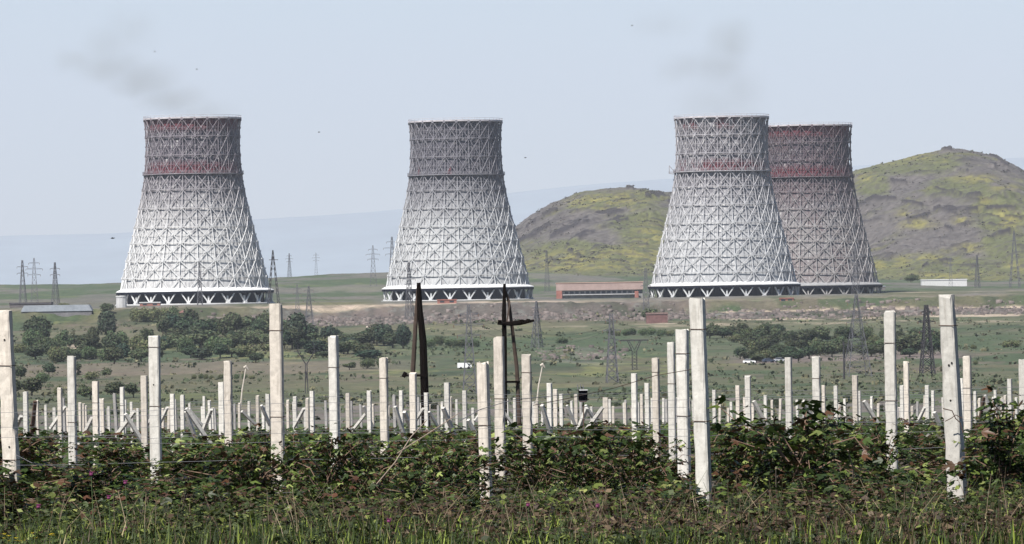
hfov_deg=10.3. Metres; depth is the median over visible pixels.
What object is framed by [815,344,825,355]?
tree
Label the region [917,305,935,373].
pylon
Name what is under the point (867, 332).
tree
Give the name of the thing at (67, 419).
vineyard post
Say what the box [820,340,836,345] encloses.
tree
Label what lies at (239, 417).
vineyard post
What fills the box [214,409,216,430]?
vineyard post
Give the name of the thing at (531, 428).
trellis wire
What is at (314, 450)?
grapevine
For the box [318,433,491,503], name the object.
grapevine
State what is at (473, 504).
grapevine
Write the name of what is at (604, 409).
vineyard post
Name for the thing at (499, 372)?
vineyard post
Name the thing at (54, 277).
pylon
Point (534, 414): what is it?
vineyard post
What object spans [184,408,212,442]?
post strut
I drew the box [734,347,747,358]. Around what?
tree
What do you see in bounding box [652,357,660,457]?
vineyard post
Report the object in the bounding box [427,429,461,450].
grapevine
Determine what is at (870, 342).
tree
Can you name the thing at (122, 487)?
grapevine
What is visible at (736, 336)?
tree
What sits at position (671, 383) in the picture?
vineyard post
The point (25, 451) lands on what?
grapevine
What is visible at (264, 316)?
tree
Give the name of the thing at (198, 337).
tree
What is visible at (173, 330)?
tree
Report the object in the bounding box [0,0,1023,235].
sky
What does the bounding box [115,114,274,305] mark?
cooling tower
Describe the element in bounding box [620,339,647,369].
pylon
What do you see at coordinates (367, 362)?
bush
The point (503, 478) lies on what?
grapevine
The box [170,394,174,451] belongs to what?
vineyard post
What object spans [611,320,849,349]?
power cable
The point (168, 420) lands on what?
vineyard post
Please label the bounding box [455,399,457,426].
vineyard post
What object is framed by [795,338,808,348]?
tree
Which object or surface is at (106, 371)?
bush
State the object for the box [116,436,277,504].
grapevine
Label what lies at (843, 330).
tree
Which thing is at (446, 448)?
grapevine
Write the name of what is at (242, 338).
tree
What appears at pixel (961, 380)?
vineyard post
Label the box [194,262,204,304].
pylon
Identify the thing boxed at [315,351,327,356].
tree
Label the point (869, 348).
tree
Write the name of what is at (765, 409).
vineyard post
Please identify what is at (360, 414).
vineyard post
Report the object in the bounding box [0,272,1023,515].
ground
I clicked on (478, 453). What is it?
grapevine
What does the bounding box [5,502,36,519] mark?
grapevine
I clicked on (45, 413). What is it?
vineyard post
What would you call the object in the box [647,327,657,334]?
bush
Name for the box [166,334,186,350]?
tree
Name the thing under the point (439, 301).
brick house
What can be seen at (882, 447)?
grapevine
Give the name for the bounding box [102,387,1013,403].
trellis wire
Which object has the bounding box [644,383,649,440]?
vineyard post
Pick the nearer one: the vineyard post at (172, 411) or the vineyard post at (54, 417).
the vineyard post at (172, 411)
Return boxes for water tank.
[116,296,126,307]
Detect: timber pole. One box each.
[402,283,429,445]
[497,284,534,428]
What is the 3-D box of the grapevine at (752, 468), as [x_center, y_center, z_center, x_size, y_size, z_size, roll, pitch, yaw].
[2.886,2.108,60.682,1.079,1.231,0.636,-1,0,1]
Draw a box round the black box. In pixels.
[577,384,587,437]
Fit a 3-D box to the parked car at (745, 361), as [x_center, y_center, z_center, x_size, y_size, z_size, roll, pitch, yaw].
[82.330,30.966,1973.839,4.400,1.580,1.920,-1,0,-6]
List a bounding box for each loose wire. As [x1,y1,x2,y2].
[16,455,74,467]
[458,393,576,421]
[533,369,690,405]
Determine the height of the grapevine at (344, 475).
1.216 m
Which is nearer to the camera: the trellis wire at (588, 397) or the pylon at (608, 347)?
the trellis wire at (588, 397)
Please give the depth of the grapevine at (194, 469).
74.06 m
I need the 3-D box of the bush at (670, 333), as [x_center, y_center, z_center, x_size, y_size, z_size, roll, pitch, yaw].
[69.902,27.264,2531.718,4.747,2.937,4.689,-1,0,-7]
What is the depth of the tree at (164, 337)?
2398.37 m
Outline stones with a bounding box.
[199,298,1023,360]
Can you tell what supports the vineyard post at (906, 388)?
on the ground at (351, 294)
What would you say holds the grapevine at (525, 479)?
on the ground at (351, 294)
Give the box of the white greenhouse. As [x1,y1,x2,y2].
[920,279,966,285]
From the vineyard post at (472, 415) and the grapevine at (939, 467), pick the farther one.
the vineyard post at (472, 415)
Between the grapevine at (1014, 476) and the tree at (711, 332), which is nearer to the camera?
the grapevine at (1014, 476)
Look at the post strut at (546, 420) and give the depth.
176.39 m
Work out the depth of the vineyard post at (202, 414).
334.63 m
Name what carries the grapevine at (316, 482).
on the ground at (351, 294)
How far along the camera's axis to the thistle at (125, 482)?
51.98 m
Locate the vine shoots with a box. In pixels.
[0,467,1020,531]
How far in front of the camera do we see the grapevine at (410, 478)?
59.41 m
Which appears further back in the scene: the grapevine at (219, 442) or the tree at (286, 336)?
the tree at (286, 336)
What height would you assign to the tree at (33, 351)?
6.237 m
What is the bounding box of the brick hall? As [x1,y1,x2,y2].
[555,282,642,298]
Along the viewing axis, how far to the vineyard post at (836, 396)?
245.49 m
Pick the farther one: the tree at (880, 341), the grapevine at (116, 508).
the tree at (880, 341)
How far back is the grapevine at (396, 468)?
61.52 m
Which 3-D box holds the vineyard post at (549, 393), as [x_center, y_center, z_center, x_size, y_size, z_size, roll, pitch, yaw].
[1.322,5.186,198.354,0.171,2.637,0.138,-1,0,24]
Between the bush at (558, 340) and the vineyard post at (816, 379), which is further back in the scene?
the bush at (558, 340)
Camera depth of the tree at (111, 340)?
2331.44 m
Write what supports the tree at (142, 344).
on the ground at (351, 294)
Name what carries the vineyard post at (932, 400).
on the ground at (351, 294)
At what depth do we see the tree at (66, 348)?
2240.49 m
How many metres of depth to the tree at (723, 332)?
2473.25 m
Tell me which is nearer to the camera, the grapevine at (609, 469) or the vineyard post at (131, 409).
the grapevine at (609, 469)
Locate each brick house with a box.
[139,302,160,305]
[437,299,456,303]
[779,297,793,300]
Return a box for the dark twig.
[943,408,962,432]
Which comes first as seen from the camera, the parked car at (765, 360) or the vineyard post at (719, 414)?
the vineyard post at (719, 414)
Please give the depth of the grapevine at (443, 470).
67.40 m
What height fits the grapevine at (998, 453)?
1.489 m
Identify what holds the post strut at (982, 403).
on the ground at (351, 294)
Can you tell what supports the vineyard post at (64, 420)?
on the ground at (351, 294)
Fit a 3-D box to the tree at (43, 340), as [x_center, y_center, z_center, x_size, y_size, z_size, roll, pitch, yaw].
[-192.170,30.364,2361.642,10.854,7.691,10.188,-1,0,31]
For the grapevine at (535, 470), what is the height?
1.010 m
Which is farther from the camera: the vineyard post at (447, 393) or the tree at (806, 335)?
the tree at (806, 335)
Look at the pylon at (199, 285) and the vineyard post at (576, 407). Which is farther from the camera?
the pylon at (199, 285)
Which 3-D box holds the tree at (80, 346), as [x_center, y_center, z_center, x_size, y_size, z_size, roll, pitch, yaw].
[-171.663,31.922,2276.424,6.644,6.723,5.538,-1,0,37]
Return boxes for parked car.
[743,359,755,363]
[762,358,774,362]
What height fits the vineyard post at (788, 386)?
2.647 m
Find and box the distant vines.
[0,413,1014,469]
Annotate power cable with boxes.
[307,296,468,323]
[471,318,605,339]
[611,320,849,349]
[623,318,847,344]
[625,310,860,339]
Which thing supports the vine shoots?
on the ground at (351, 294)
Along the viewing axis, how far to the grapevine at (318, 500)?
59.53 m
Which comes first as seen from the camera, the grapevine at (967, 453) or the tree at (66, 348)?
the grapevine at (967, 453)
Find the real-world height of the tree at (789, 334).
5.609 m
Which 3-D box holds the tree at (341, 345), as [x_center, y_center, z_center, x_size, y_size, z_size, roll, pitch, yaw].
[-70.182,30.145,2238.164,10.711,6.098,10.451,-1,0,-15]
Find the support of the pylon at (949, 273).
on the ground at (351, 294)
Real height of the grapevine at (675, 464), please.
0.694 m
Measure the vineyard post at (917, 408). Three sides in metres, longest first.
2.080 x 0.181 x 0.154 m
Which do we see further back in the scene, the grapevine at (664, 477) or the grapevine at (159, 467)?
the grapevine at (159, 467)
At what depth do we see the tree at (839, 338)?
2173.16 m
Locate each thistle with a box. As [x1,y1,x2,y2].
[89,472,92,522]
[106,495,110,525]
[123,480,127,526]
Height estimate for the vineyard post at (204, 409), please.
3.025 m
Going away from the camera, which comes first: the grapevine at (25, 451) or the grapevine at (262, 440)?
the grapevine at (25, 451)
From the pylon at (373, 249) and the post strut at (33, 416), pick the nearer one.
the post strut at (33, 416)
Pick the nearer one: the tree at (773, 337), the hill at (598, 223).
the tree at (773, 337)
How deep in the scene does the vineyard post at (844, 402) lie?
324.82 m
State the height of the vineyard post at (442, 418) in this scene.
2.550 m
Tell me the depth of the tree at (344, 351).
2260.60 m
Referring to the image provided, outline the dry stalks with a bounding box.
[0,467,1023,542]
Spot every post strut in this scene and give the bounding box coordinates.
[18,415,22,426]
[30,400,36,436]
[49,406,66,428]
[77,417,92,444]
[115,410,135,436]
[124,413,140,442]
[161,407,168,423]
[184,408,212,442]
[184,411,197,438]
[189,408,202,426]
[199,409,212,435]
[241,410,256,425]
[260,405,270,425]
[292,408,304,427]
[353,413,365,428]
[362,407,374,428]
[393,406,407,440]
[402,411,409,429]
[417,408,424,420]
[428,411,439,428]
[441,407,456,434]
[466,419,478,442]
[505,412,516,430]
[540,404,552,433]
[566,405,576,429]
[573,407,588,436]
[580,406,603,436]
[584,404,597,424]
[752,400,767,425]
[862,400,878,420]
[917,407,925,421]
[933,411,944,437]
[975,397,985,434]
[984,396,992,418]
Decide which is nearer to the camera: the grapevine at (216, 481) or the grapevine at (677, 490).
the grapevine at (677, 490)
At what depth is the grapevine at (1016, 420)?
65.14 m
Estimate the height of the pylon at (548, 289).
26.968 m
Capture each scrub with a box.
[0,306,1023,428]
[515,145,1023,280]
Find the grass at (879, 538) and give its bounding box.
[0,489,1023,543]
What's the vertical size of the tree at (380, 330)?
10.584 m
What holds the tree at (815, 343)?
on the ground at (351, 294)
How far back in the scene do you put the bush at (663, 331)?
2527.19 m
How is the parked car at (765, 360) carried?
on the ground at (351, 294)
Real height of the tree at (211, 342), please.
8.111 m
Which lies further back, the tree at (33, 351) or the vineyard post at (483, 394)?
the tree at (33, 351)
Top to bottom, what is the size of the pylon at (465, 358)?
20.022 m
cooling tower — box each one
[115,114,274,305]
[382,117,533,300]
[648,113,800,296]
[765,122,882,294]
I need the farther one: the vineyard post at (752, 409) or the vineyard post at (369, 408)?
the vineyard post at (752, 409)
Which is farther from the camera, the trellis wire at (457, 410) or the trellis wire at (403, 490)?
the trellis wire at (457, 410)
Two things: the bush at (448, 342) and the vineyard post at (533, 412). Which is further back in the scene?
the bush at (448, 342)
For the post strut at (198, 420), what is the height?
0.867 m
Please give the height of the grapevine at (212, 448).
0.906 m
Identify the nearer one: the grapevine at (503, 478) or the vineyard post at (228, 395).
the grapevine at (503, 478)
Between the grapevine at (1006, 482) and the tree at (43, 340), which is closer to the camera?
the grapevine at (1006, 482)
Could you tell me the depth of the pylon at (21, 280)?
3349.69 m
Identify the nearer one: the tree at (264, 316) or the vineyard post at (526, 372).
the vineyard post at (526, 372)
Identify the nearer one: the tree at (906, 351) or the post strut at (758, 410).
the post strut at (758, 410)
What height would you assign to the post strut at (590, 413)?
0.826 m
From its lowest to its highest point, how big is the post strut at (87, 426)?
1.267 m
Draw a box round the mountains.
[0,157,1023,284]
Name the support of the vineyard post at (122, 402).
on the ground at (351, 294)
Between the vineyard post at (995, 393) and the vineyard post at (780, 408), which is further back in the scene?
the vineyard post at (780, 408)
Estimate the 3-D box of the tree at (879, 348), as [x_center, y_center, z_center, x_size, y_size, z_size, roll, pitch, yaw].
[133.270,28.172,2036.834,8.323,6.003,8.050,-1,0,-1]
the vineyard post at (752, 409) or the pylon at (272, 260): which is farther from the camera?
the pylon at (272, 260)
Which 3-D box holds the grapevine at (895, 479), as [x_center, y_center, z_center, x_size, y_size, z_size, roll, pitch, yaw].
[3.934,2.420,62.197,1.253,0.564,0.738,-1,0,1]
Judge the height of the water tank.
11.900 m
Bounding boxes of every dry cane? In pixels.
[298,440,325,475]
[376,420,426,484]
[397,413,458,453]
[775,468,776,497]
[848,450,853,486]
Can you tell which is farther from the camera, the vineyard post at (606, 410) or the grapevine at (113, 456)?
the vineyard post at (606, 410)
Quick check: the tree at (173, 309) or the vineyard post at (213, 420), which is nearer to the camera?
the vineyard post at (213, 420)
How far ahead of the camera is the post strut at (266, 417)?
222.69 m
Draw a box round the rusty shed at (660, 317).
[645,312,667,323]
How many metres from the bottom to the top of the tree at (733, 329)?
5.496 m
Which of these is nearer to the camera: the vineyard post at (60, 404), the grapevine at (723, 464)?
the grapevine at (723, 464)
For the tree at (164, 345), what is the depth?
2320.37 m
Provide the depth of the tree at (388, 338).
2382.39 m
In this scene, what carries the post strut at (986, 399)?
on the ground at (351, 294)
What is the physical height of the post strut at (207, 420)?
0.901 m
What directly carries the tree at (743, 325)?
on the ground at (351, 294)
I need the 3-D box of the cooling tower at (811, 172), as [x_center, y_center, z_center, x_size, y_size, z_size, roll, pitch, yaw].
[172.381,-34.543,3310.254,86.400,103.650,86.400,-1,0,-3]
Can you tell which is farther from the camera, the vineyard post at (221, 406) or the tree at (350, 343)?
the tree at (350, 343)
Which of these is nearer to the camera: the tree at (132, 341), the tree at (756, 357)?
the tree at (756, 357)
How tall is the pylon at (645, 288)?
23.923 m
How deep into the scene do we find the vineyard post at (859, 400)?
296.35 m
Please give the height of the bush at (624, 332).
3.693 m
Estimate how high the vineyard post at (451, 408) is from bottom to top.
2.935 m
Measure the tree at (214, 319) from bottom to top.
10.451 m
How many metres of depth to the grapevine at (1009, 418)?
69.91 m
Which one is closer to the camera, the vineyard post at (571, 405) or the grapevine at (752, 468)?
the grapevine at (752, 468)
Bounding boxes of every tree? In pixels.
[14,343,28,352]
[21,328,44,346]
[22,315,51,336]
[23,345,45,359]
[33,334,43,345]
[34,336,62,347]
[40,341,60,354]
[46,345,67,361]
[55,329,72,346]
[61,345,78,357]
[67,334,81,346]
[68,349,81,359]
[74,333,99,345]
[76,344,89,351]
[79,346,97,359]
[87,327,99,337]
[88,342,102,348]
[96,347,107,360]
[97,310,116,335]
[99,303,113,310]
[100,334,121,348]
[103,347,123,363]
[105,330,128,344]
[115,343,129,358]
[127,335,143,349]
[127,348,148,361]
[129,306,149,321]
[134,338,165,351]
[139,327,153,339]
[147,306,169,321]
[156,311,182,320]
[156,315,169,334]
[160,341,168,349]
[161,332,184,336]
[161,336,170,348]
[165,314,180,332]
[165,327,186,333]
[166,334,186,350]
[169,306,179,313]
[173,316,196,331]
[176,337,195,351]
[180,307,198,319]
[180,346,198,357]
[183,326,203,335]
[185,329,219,347]
[189,319,216,330]
[190,347,213,359]
[194,332,216,345]
[204,335,232,349]
[207,317,219,331]
[212,343,227,357]
[216,318,234,335]
[221,345,245,356]
[223,312,243,332]
[225,330,234,338]
[229,333,257,345]
[234,343,257,356]
[235,329,250,334]
[239,315,253,329]
[240,326,250,330]
[244,329,268,344]
[247,353,264,361]
[250,318,266,330]
[253,310,268,323]
[253,343,269,350]
[263,324,268,333]
[263,336,286,345]
[283,329,289,341]
[284,312,307,339]
[284,326,303,348]
[293,339,306,348]
[302,339,325,354]
[303,323,318,333]
[304,332,320,341]
[315,336,328,342]
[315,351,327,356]
[319,325,340,338]
[321,341,346,351]
[335,333,351,339]
[339,337,356,341]
[340,340,348,353]
[341,340,359,353]
[351,333,373,343]
[351,343,374,358]
[355,350,383,358]
[366,322,378,345]
[372,323,394,345]
[382,331,399,347]
[395,322,411,348]
[641,307,657,317]
[706,323,720,328]
[706,328,719,338]
[716,328,731,337]
[720,326,740,334]
[728,334,741,341]
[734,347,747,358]
[737,323,748,329]
[738,327,755,343]
[739,349,756,358]
[741,338,753,349]
[746,341,766,351]
[749,354,764,362]
[752,327,768,340]
[754,337,772,349]
[755,348,773,361]
[759,323,771,332]
[759,333,779,344]
[768,324,785,332]
[770,326,782,339]
[771,344,785,351]
[772,351,789,358]
[782,330,797,339]
[782,346,795,354]
[783,337,794,348]
[788,350,806,360]
[795,328,818,341]
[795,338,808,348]
[797,346,817,358]
[807,337,820,347]
[811,340,819,346]
[812,326,829,340]
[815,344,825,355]
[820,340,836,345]
[820,343,838,356]
[830,334,841,339]
[831,335,846,342]
[834,326,853,337]
[835,339,853,353]
[854,340,875,354]
[859,326,874,341]
[863,344,878,356]
[867,334,879,343]
[873,342,883,357]
[874,337,883,344]
[879,326,883,338]
[896,331,904,336]
[896,336,913,354]
[899,348,918,356]
[905,332,918,339]
[907,328,926,334]
[909,338,926,353]
[916,329,940,340]
[919,333,937,350]
[925,336,940,354]
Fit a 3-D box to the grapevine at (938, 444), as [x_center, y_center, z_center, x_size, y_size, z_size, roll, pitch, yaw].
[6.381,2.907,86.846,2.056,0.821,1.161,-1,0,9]
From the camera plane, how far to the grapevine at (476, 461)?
74.16 m
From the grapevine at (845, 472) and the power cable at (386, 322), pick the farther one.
the power cable at (386, 322)
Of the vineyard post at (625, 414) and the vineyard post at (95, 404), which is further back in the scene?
the vineyard post at (625, 414)
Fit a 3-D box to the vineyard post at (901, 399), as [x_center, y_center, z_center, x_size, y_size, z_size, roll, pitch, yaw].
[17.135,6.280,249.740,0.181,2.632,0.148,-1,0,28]
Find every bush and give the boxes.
[15,365,26,379]
[16,380,21,392]
[20,377,42,395]
[35,371,50,382]
[42,363,56,373]
[53,384,64,394]
[76,363,81,370]
[77,384,99,399]
[84,371,99,379]
[102,368,111,376]
[105,381,124,394]
[125,383,137,397]
[342,362,355,369]
[359,357,375,367]
[426,338,435,346]
[433,336,444,345]
[443,339,456,346]
[451,339,466,347]
[466,338,480,346]
[555,338,567,342]
[621,328,630,335]
[629,328,636,334]
[638,328,647,335]
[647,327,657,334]
[656,329,666,335]
[665,330,673,335]
[904,275,920,281]
[1001,340,1021,347]
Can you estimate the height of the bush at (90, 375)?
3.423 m
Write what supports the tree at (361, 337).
on the ground at (351, 294)
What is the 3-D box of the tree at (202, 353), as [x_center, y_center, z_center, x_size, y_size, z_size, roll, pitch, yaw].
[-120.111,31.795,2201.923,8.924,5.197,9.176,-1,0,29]
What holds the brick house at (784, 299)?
on the ground at (351, 294)
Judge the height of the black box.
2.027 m
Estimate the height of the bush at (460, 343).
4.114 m
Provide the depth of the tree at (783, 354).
2008.07 m
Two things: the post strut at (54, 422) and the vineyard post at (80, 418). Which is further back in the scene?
the vineyard post at (80, 418)
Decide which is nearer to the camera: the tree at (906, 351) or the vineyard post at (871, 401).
the vineyard post at (871, 401)
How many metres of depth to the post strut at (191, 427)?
183.31 m
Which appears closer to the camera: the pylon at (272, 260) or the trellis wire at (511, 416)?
the trellis wire at (511, 416)
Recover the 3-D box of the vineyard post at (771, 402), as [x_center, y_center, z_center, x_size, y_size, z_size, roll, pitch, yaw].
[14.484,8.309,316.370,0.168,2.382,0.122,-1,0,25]
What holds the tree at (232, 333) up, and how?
on the ground at (351, 294)
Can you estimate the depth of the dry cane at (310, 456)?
58.80 m
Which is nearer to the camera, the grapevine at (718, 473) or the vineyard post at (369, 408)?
the grapevine at (718, 473)
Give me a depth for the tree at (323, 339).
2384.90 m
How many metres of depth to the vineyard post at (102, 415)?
240.90 m
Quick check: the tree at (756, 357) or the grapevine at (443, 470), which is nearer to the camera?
the grapevine at (443, 470)
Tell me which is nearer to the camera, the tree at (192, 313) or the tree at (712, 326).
the tree at (712, 326)
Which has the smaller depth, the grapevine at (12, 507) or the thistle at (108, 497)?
the thistle at (108, 497)
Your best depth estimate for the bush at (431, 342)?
2393.43 m
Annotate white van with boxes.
[457,363,471,368]
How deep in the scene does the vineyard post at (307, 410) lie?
273.53 m
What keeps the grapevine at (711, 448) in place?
on the ground at (351, 294)
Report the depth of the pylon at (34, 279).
3299.26 m
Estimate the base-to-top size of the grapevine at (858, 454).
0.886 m
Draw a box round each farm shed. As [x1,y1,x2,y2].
[9,302,52,307]
[21,305,92,316]
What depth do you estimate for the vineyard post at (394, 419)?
250.82 m
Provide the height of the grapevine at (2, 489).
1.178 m
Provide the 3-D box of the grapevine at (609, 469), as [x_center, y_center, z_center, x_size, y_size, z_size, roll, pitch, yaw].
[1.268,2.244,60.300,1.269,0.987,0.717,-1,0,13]
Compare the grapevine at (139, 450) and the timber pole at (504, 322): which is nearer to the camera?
the grapevine at (139, 450)
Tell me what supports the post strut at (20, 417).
on the ground at (351, 294)
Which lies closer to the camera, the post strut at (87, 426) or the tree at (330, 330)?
the post strut at (87, 426)
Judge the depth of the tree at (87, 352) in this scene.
2268.54 m
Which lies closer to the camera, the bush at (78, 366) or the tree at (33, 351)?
the bush at (78, 366)
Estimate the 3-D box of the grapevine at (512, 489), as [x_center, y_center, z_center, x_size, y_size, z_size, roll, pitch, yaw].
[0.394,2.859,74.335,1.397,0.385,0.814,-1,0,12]
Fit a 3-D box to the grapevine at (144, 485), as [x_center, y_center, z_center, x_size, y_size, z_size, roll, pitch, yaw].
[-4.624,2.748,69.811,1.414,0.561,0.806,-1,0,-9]
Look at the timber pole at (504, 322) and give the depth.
261.94 m
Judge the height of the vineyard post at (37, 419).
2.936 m
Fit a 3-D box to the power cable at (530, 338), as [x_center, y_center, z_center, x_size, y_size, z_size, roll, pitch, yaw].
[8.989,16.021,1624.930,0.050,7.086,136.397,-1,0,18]
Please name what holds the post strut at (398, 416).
on the ground at (351, 294)
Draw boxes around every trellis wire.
[0,401,989,416]
[0,421,983,438]
[1,447,1017,465]
[2,394,1023,412]
[7,481,941,499]
[17,395,991,411]
[26,406,1011,422]
[31,429,976,443]
[48,410,1018,427]
[53,422,978,436]
[55,420,927,435]
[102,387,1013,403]
[168,390,1010,404]
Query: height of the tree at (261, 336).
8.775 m
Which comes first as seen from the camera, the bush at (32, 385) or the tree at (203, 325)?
the bush at (32, 385)
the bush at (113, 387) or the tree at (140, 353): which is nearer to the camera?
the bush at (113, 387)
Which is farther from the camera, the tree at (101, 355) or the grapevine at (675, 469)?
the tree at (101, 355)
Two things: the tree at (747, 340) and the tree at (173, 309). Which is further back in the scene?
the tree at (173, 309)
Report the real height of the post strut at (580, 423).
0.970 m
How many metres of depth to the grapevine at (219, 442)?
107.48 m
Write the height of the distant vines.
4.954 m
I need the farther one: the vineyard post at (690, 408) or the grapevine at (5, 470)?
the vineyard post at (690, 408)
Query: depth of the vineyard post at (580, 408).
304.80 m
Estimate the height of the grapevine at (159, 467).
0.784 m
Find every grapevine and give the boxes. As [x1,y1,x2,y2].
[0,420,86,503]
[0,427,88,475]
[0,428,75,508]
[0,454,97,506]
[0,483,61,525]
[0,487,8,498]
[2,460,104,493]
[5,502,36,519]
[9,489,79,511]
[19,438,83,486]
[25,453,178,511]
[64,435,162,486]
[72,470,179,504]
[79,503,141,520]
[83,439,149,482]
[88,447,184,481]
[94,446,162,470]
[115,479,190,510]
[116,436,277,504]
[127,468,274,513]
[128,474,175,500]
[140,442,221,490]
[141,455,223,493]
[142,447,168,467]
[155,460,289,496]
[157,460,290,504]
[160,437,332,507]
[161,436,270,483]
[164,439,249,478]
[177,501,276,522]
[184,441,224,460]
[194,437,228,455]
[196,426,305,510]
[236,425,350,487]
[252,423,325,492]
[255,428,324,461]
[260,476,360,512]
[262,483,354,507]
[272,423,384,513]
[277,466,361,495]
[288,465,345,492]
[301,434,401,476]
[315,429,414,500]
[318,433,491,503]
[325,495,397,516]
[350,466,487,505]
[356,447,482,503]
[367,432,484,502]
[371,429,467,500]
[388,496,514,517]
[392,435,515,504]
[401,425,497,504]
[424,438,492,475]
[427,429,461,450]
[442,446,522,478]
[462,435,522,479]
[465,443,513,477]
[470,439,540,477]
[473,476,521,493]
[476,477,533,499]
[482,436,596,501]
[488,422,662,505]
[493,485,547,500]
[498,482,608,504]
[502,448,627,503]
[512,430,619,485]
[517,448,635,481]
[527,439,637,500]
[534,434,571,467]
[573,438,674,498]
[574,422,669,465]
[587,428,694,495]
[596,476,734,517]
[605,469,694,494]
[648,461,693,476]
[652,460,717,484]
[653,425,798,502]
[667,451,711,474]
[674,424,776,484]
[685,422,780,496]
[691,438,751,492]
[691,450,772,488]
[692,426,778,454]
[693,395,904,500]
[710,428,791,457]
[712,446,839,497]
[727,451,871,496]
[736,413,825,496]
[758,426,837,448]
[762,416,890,496]
[764,420,861,495]
[768,469,919,503]
[819,433,898,471]
[821,436,918,469]
[833,467,922,492]
[840,419,941,471]
[841,417,931,491]
[848,419,933,474]
[851,476,929,504]
[877,436,967,476]
[884,495,1014,512]
[888,438,1014,494]
[894,434,1022,504]
[905,437,976,472]
[908,434,1006,490]
[916,385,1023,500]
[919,403,1023,473]
[920,434,973,453]
[927,427,978,449]
[967,448,1023,489]
[992,481,1023,500]
[1001,406,1023,451]
[1008,475,1023,490]
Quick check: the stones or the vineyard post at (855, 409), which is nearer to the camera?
the vineyard post at (855, 409)
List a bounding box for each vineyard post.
[0,310,22,512]
[23,391,28,436]
[36,400,38,434]
[44,405,47,432]
[53,407,56,430]
[57,387,62,457]
[62,398,66,440]
[66,408,67,431]
[67,356,77,466]
[79,403,81,430]
[82,403,84,431]
[85,405,87,425]
[92,381,99,464]
[99,398,100,433]
[100,398,104,432]
[107,406,110,431]
[113,393,119,449]
[120,387,124,448]
[125,400,126,433]
[130,402,133,442]
[136,408,139,429]
[140,375,148,456]
[148,335,161,483]
[161,408,164,427]
[167,406,169,428]
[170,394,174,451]
[175,399,176,429]
[180,395,185,446]
[201,406,202,422]
[202,396,205,423]
[207,400,211,429]
[212,409,214,431]
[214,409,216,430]
[218,382,224,439]
[224,361,232,445]
[233,404,235,429]
[238,403,240,430]
[247,401,250,430]
[256,395,259,430]
[262,407,264,428]
[265,394,270,430]
[268,303,285,504]
[286,400,289,430]
[293,396,297,444]
[304,407,305,429]
[305,398,308,429]
[310,391,314,447]
[324,400,327,428]
[328,335,340,466]
[345,393,350,428]
[350,401,352,428]
[359,404,362,427]
[367,390,371,446]
[372,404,374,425]
[379,357,388,454]
[392,394,396,433]
[399,390,403,445]
[409,372,416,439]
[417,396,419,437]
[424,393,428,429]
[437,405,439,424]
[441,403,443,427]
[444,382,450,440]
[450,396,451,421]
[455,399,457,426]
[462,390,467,445]
[471,408,474,424]
[476,361,492,501]
[493,336,505,481]
[507,399,508,424]
[513,398,516,421]
[521,354,532,469]
[532,402,534,423]
[534,403,535,425]
[535,400,538,437]
[547,383,552,431]
[553,389,557,436]
[559,394,563,426]
[570,400,573,423]
[574,394,578,436]
[579,402,582,428]
[603,397,604,422]
[605,397,608,425]
[608,399,610,423]
[612,406,614,423]
[624,402,626,424]
[631,373,637,440]
[638,402,639,424]
[640,394,643,425]
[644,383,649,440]
[651,398,652,423]
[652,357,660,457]
[662,398,664,423]
[665,399,667,421]
[667,342,676,461]
[675,329,690,489]
[689,298,711,506]
[689,398,690,422]
[712,390,716,422]
[718,396,720,423]
[727,408,729,421]
[730,402,732,420]
[735,385,740,426]
[745,375,751,430]
[751,403,753,420]
[763,395,767,418]
[770,400,773,419]
[779,398,781,421]
[785,357,792,437]
[812,356,820,426]
[822,385,825,419]
[833,386,837,438]
[843,399,846,419]
[852,375,858,432]
[858,391,861,420]
[870,396,872,429]
[877,403,879,416]
[884,310,897,469]
[900,385,903,431]
[903,361,909,431]
[916,401,918,416]
[925,385,929,434]
[931,390,934,421]
[938,294,966,502]
[960,378,963,435]
[963,356,971,439]
[973,391,976,420]
[978,398,980,415]
[994,390,996,415]
[1007,379,1012,419]
[1018,359,1023,411]
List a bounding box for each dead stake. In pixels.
[240,365,248,403]
[536,363,544,399]
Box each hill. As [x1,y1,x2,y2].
[513,185,672,275]
[850,146,1023,280]
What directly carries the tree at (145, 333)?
on the ground at (351, 294)
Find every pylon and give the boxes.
[18,260,27,302]
[28,258,42,301]
[50,262,59,304]
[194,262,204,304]
[267,250,279,303]
[285,253,291,274]
[294,284,300,312]
[294,344,314,392]
[301,286,315,326]
[367,246,376,285]
[383,237,393,284]
[402,262,415,319]
[453,305,483,393]
[531,301,543,347]
[542,251,549,291]
[602,313,620,382]
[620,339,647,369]
[640,268,651,310]
[843,294,871,376]
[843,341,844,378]
[850,246,861,292]
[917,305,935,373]
[948,258,953,286]
[973,255,980,287]
[1009,230,1020,287]
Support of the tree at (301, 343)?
on the ground at (351, 294)
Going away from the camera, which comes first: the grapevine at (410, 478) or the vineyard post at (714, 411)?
the grapevine at (410, 478)
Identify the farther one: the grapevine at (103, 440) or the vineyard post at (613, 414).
the vineyard post at (613, 414)
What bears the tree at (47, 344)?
on the ground at (351, 294)
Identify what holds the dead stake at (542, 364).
on the ground at (351, 294)
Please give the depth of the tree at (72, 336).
2451.01 m
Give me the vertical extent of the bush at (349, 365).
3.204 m
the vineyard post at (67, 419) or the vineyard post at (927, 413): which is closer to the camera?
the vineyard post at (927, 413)
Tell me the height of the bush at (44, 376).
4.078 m
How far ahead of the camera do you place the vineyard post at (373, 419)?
321.67 m
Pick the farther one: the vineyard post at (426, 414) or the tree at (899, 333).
the tree at (899, 333)
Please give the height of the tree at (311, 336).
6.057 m
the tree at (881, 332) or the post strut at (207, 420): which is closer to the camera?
the post strut at (207, 420)
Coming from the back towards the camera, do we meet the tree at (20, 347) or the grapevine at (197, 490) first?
the tree at (20, 347)
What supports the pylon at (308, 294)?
on the ground at (351, 294)
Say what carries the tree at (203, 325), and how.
on the ground at (351, 294)

